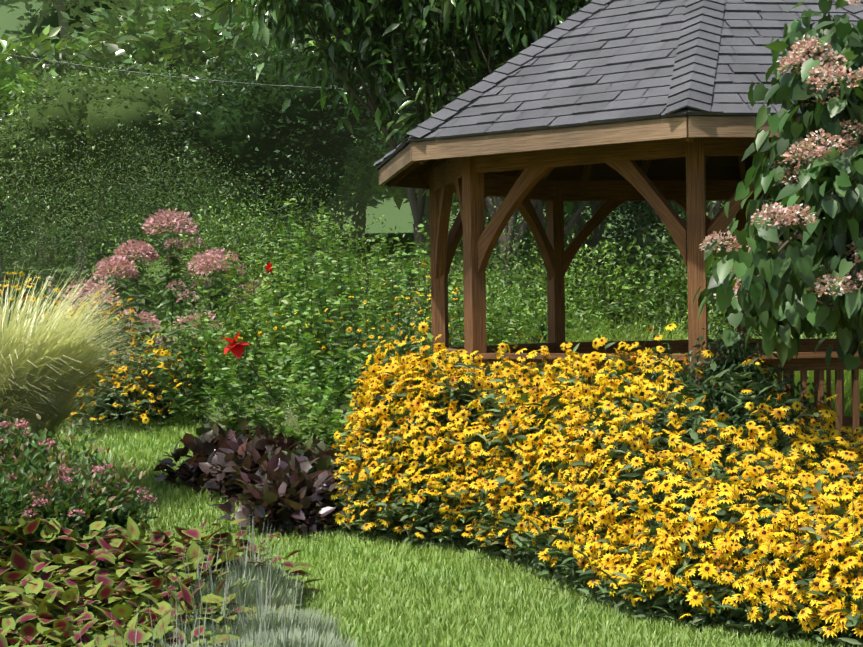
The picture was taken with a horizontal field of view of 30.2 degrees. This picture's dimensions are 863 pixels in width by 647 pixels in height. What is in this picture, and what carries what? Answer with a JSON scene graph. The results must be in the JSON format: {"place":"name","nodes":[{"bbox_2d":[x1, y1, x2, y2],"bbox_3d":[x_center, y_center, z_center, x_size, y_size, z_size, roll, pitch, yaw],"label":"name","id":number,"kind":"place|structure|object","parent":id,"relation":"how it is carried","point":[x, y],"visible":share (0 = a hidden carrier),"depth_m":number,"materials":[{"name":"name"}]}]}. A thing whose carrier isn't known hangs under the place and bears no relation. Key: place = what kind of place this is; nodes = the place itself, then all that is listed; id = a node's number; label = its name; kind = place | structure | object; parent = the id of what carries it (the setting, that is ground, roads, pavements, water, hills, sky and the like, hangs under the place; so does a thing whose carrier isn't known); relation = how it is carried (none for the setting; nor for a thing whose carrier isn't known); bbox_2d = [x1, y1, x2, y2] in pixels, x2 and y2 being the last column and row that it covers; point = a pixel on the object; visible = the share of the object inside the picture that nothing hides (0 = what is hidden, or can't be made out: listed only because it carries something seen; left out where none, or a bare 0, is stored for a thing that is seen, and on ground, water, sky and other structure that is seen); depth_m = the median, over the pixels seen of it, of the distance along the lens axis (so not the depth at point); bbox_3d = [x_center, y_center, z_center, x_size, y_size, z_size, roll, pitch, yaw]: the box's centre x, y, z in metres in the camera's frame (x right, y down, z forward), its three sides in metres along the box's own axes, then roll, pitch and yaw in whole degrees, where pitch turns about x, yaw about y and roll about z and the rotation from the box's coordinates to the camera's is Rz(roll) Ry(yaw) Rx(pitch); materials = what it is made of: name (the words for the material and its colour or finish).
{"place":"outdoors","nodes":[
{"label":"outdoors","id":0,"kind":"place"},
{"bbox_2d":[0,0,845,643],"bbox_3d":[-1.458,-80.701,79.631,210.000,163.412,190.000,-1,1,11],"label":"terrain","id":1,"kind":"structure","parent":0,"point":[384,210],"depth_m":51.00,"materials":[{"name":"green plant"}]},
{"bbox_2d":[11,308,178,541],"bbox_3d":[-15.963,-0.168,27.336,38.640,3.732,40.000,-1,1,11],"label":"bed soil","id":2,"kind":"structure","parent":1,"relation":"on","point":[107,445],"depth_m":15.66,"materials":[{"name":"brown soil"}]},
{"bbox_2d":[0,0,641,541],"bbox_3d":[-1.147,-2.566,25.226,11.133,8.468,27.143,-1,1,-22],"label":"glossy foliage","id":3,"kind":"object","parent":2,"relation":"on","point":[278,480],"visible":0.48,"depth_m":23.05,"materials":[{"name":"green plant"}]},
{"bbox_2d":[0,0,722,242],"bbox_3d":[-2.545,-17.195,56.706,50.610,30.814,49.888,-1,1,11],"label":"trees","id":4,"kind":"object","parent":1,"relation":"on","point":[167,25],"visible":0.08,"depth_m":39.31,"materials":[{"name":"green plant"}]},
{"bbox_2d":[0,0,460,228],"bbox_3d":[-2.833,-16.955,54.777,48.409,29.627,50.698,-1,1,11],"label":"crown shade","id":5,"kind":"object","parent":4,"relation":"attached to","point":[123,114],"visible":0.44,"depth_m":30.91,"materials":[{"name":"green plant"}]},
{"bbox_2d":[0,0,862,646],"bbox_3d":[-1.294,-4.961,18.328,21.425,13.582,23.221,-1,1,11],"label":"foliage","id":6,"kind":"object","parent":1,"relation":"on","point":[306,392],"visible":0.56,"depth_m":14.66,"materials":[{"name":"green plant"}]},
{"bbox_2d":[204,253,835,646],"bbox_3d":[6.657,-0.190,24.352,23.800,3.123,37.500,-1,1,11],"label":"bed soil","id":7,"kind":"structure","parent":0,"point":[660,267],"depth_m":35.29,"materials":[{"name":"brown soil"}]},
{"bbox_2d":[0,249,862,646],"bbox_3d":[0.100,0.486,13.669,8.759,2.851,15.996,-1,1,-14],"label":"flowers","id":8,"kind":"object","parent":7,"relation":"on","point":[250,591],"visible":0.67,"depth_m":9.04,"materials":[{"name":"green plant"}]},
{"bbox_2d":[0,0,862,637],"bbox_3d":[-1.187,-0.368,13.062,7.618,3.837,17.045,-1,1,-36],"label":"flowers","id":9,"kind":"object","parent":7,"relation":"on","point":[418,406],"visible":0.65,"depth_m":9.68,"materials":[{"name":"yellow plant"}]},
{"bbox_2d":[0,0,862,385],"bbox_3d":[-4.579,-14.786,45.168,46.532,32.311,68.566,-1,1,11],"label":"stem bark","id":10,"kind":"object","parent":7,"relation":"on","point":[418,202],"visible":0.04,"depth_m":24.25,"materials":[{"name":"green plant"}]},
{"bbox_2d":[47,398,862,646],"bbox_3d":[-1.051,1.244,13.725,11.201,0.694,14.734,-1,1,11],"label":"lawn","id":11,"kind":"structure","parent":7,"relation":"on","point":[389,564],"depth_m":9.43,"materials":[{"name":"green plant"}]},
{"bbox_2d":[373,0,862,532],"bbox_3d":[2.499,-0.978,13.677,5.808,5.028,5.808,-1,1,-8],"label":"gazebo","id":12,"kind":"object","parent":7,"relation":"on","point":[611,104],"visible":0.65,"depth_m":12.01,"materials":[{"name":"brown wood"}]}
]}

